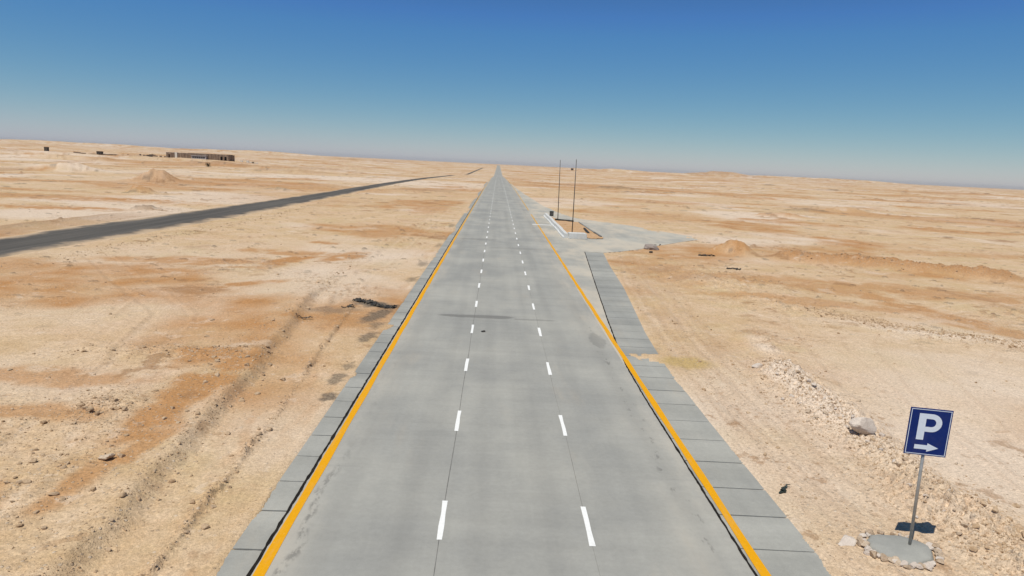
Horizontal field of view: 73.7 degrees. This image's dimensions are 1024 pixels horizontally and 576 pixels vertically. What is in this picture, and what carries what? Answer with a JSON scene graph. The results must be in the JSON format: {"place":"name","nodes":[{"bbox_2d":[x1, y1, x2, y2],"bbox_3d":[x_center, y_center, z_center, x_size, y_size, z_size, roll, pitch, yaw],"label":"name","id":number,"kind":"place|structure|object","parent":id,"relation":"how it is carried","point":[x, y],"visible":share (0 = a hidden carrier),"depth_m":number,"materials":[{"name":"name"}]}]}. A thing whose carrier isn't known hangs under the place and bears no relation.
{"place":"outdoors","nodes":[
{"label":"outdoors","id":0,"kind":"place"},
{"bbox_2d":[0,168,481,257],"bbox_3d":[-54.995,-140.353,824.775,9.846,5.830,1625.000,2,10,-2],"label":"old asphalt road","id":1,"kind":"structure","parent":0,"point":[34,242],"depth_m":73.31,"materials":[{"name":"grey asphalt"}]},
{"bbox_2d":[216,182,487,575],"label":"shoulder paving","id":2,"kind":"structure","parent":0,"point":[241,558],"depth_m":19.06,"materials":[{"name":"concrete"}]},
{"bbox_2d":[352,298,396,308],"bbox_3d":[-7.851,0.856,39.115,3.122,0.239,0.926,10,12,33],"label":"torn plastic","id":3,"kind":"object","parent":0,"point":[371,302],"visible":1,"depth_m":39.00,"materials":[{"name":"black plastic"}]},
{"bbox_2d":[0,139,1023,575],"bbox_3d":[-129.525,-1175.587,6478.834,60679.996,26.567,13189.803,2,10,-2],"label":"desert ground","id":4,"kind":"structure","parent":0,"point":[144,289],"depth_m":35.42,"materials":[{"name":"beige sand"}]},
{"bbox_2d":[22,479,31,483],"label":"stone","id":5,"kind":"object","parent":4,"relation":"on","point":[26,481],"visible":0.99,"depth_m":16.34,"materials":[{"name":"beige stone"}]},
{"bbox_2d":[28,458,36,462],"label":"stone","id":6,"kind":"object","parent":4,"relation":"on","point":[34,460],"visible":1,"depth_m":17.36,"materials":[{"name":"beige stone"}]},
{"bbox_2d":[48,491,59,495],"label":"stone","id":7,"kind":"object","parent":4,"relation":"on","point":[54,493],"visible":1,"depth_m":15.77,"materials":[{"name":"beige stone"}]},
{"bbox_2d":[73,152,128,154],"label":"ruined wall","id":8,"kind":"structure","parent":4,"relation":"on","point":[102,154],"depth_m":578.79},
{"bbox_2d":[98,453,114,459],"bbox_3d":[-10.553,4.392,17.748,0.402,0.137,0.273,-13,1,-10],"label":"boulder","id":9,"kind":"object","parent":4,"relation":"on","point":[106,456],"visible":1,"depth_m":17.68,"materials":[{"name":"stone"}]},
{"bbox_2d":[117,453,125,457],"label":"stone","id":10,"kind":"object","parent":4,"relation":"on","point":[120,455],"visible":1,"depth_m":17.91,"materials":[{"name":"beige stone"}]},
{"bbox_2d":[118,492,126,497],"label":"stone","id":11,"kind":"object","parent":4,"relation":"on","point":[122,494],"visible":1,"depth_m":15.73,"materials":[{"name":"beige stone"}]},
{"bbox_2d":[191,155,206,159],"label":"annex","id":12,"kind":"object","parent":4,"relation":"on","point":[198,157],"visible":0.97,"depth_m":536.66,"materials":[{"name":"white concrete"}]},
{"bbox_2d":[166,152,234,160],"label":"ruined building","id":13,"kind":"structure","parent":4,"relation":"on","point":[209,156],"depth_m":539.22,"materials":[{"name":"beige concrete"}]},
{"bbox_2d":[201,523,209,529],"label":"stone","id":14,"kind":"object","parent":4,"relation":"on","point":[204,526],"visible":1,"depth_m":15.12,"materials":[{"name":"beige stone"}]},
{"bbox_2d":[246,165,770,575],"bbox_3d":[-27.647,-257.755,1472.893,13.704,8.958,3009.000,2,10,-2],"label":"highway","id":15,"kind":"structure","parent":4,"relation":"on","point":[525,433],"depth_m":19.70,"materials":[{"name":"grey asphalt"}]},
{"bbox_2d":[511,184,698,374],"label":"layby apron","id":16,"kind":"object","parent":4,"relation":"on","point":[615,238],"visible":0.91,"depth_m":79.04,"materials":[{"name":"concrete"}]},
{"bbox_2d":[550,220,557,226],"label":"concrete barrier","id":17,"kind":"object","parent":16,"relation":"on","point":[553,222],"visible":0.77,"depth_m":96.86,"materials":[{"name":"white concrete"}]},
{"bbox_2d":[554,224,561,231],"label":"concrete barrier","id":18,"kind":"object","parent":16,"relation":"on","point":[557,226],"visible":0.73,"depth_m":90.73,"materials":[{"name":"white concrete"}]},
{"bbox_2d":[558,228,568,237],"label":"concrete barrier","id":19,"kind":"object","parent":16,"relation":"on","point":[562,232],"visible":1,"depth_m":82.69,"materials":[{"name":"white concrete"}]},
{"bbox_2d":[568,232,586,238],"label":"concrete block","id":20,"kind":"object","parent":16,"relation":"on","point":[575,235],"depth_m":80.41,"materials":[{"name":"white concrete"}]},
{"bbox_2d":[552,217,602,238],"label":"island sand","id":21,"kind":"structure","parent":16,"relation":"on","point":[566,226],"depth_m":93.95,"materials":[{"name":"beige sand"}]},
{"bbox_2d":[557,160,560,218],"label":"pole","id":22,"kind":"object","parent":21,"relation":"on","point":[558,195],"visible":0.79,"depth_m":106.88,"materials":[{"name":"metal"}]},
{"bbox_2d":[572,159,576,231],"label":"pole","id":23,"kind":"object","parent":21,"relation":"on","point":[574,197],"visible":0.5,"depth_m":85.88,"materials":[{"name":"metal"}]},
{"bbox_2d":[644,244,658,249],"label":"boulder","id":24,"kind":"object","parent":4,"relation":"on","point":[651,246],"visible":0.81,"depth_m":73.27,"materials":[{"name":"grey stone"}]},
{"bbox_2d":[752,363,762,367],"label":"rock","id":25,"kind":"object","parent":4,"relation":"on","point":[757,365],"visible":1,"depth_m":29.52,"materials":[{"name":"beige stone"}]},
{"bbox_2d":[838,535,856,545],"bbox_3d":[7.748,5.866,15.768,0.503,0.104,0.317,-17,30,-32],"label":"rock","id":26,"kind":"object","parent":4,"relation":"on","point":[846,540],"visible":1,"depth_m":15.74,"materials":[{"name":"white stone"}]},
{"bbox_2d":[856,539,864,546],"bbox_3d":[8.047,5.866,15.700,0.189,0.169,0.155,2,10,-6],"label":"stone","id":27,"kind":"object","parent":4,"relation":"on","point":[859,542],"visible":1,"depth_m":15.68,"materials":[{"name":"stone"}]},
{"bbox_2d":[849,417,876,434],"bbox_3d":[11.301,4.454,22.140,0.938,0.589,0.592,13,-7,-26],"label":"boulder","id":28,"kind":"object","parent":4,"relation":"on","point":[863,425],"visible":0.96,"depth_m":21.92,"materials":[{"name":"beige stone"}]},
{"bbox_2d":[860,541,869,546],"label":"stone","id":29,"kind":"object","parent":4,"relation":"on","point":[864,543],"visible":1,"depth_m":15.58,"materials":[{"name":"stone"}]},
{"bbox_2d":[863,549,873,555],"bbox_3d":[8.013,5.926,15.340,0.206,0.174,0.166,3,10,4],"label":"stone","id":30,"kind":"object","parent":4,"relation":"on","point":[866,552],"visible":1,"depth_m":15.30,"materials":[{"name":"beige stone"}]},
{"bbox_2d":[869,550,876,558],"bbox_3d":[8.070,5.940,15.253,0.154,0.183,0.210,-3,12,-27],"label":"stone","id":31,"kind":"object","parent":4,"relation":"on","point":[873,554],"visible":1,"depth_m":15.19,"materials":[{"name":"stone"}]},
{"bbox_2d":[880,553,887,561],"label":"stone","id":32,"kind":"object","parent":4,"relation":"on","point":[884,557],"visible":1,"depth_m":15.02,"materials":[{"name":"stone"}]},
{"bbox_2d":[891,556,900,566],"bbox_3d":[8.448,5.998,14.995,0.214,0.174,0.200,12,14,42],"label":"stone","id":33,"kind":"object","parent":4,"relation":"on","point":[898,562],"visible":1,"depth_m":14.94,"materials":[{"name":"stone"}]},
{"bbox_2d":[900,560,907,566],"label":"stone","id":34,"kind":"object","parent":4,"relation":"on","point":[903,562],"visible":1,"depth_m":14.89,"materials":[{"name":"beige stone"}]},
{"bbox_2d":[867,407,953,564],"bbox_3d":[8.938,4.453,15.247,1.486,3.654,1.222,2,10,-2],"label":"parking sign","id":35,"kind":"object","parent":4,"relation":"on","point":[928,432],"visible":0.91,"depth_m":15.16,"materials":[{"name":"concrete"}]},
{"bbox_2d":[909,562,916,568],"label":"stone","id":36,"kind":"object","parent":4,"relation":"on","point":[913,565],"visible":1,"depth_m":14.85,"materials":[{"name":"beige stone"}]},
{"bbox_2d":[916,563,923,569],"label":"stone","id":37,"kind":"object","parent":4,"relation":"on","point":[919,566],"visible":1,"depth_m":14.82,"materials":[{"name":"beige stone"}]},
{"bbox_2d":[923,562,932,570],"bbox_3d":[9.047,6.067,14.852,0.141,0.116,0.224,9,17,-6],"label":"stone","id":38,"kind":"object","parent":4,"relation":"on","point":[928,566],"visible":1,"depth_m":14.80,"materials":[{"name":"beige stone"}]},
{"bbox_2d":[926,542,933,549],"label":"stone","id":39,"kind":"object","parent":4,"relation":"on","point":[929,545],"visible":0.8,"depth_m":15.63,"materials":[{"name":"white stone"}]},
{"bbox_2d":[932,543,939,547],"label":"stone","id":40,"kind":"object","parent":4,"relation":"on","point":[935,545],"visible":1,"depth_m":15.57,"materials":[{"name":"stone"}]},
{"bbox_2d":[0,0,1023,189],"label":"sky","id":41,"kind":"structure","parent":0,"point":[918,92],"materials":[{"name":"blue"}]},
{"bbox_2d":[585,252,830,575],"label":"shoulder paving","id":42,"kind":"structure","parent":0,"point":[780,546],"depth_m":20.27,"materials":[{"name":"concrete"}]},
{"bbox_2d":[779,488,786,493],"bbox_3d":[7.209,5.406,18.204,0.300,0.087,0.140,-5,13,-36],"label":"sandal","id":43,"kind":"object","parent":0,"point":[782,490],"visible":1,"depth_m":18.19,"materials":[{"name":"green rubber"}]}
]}

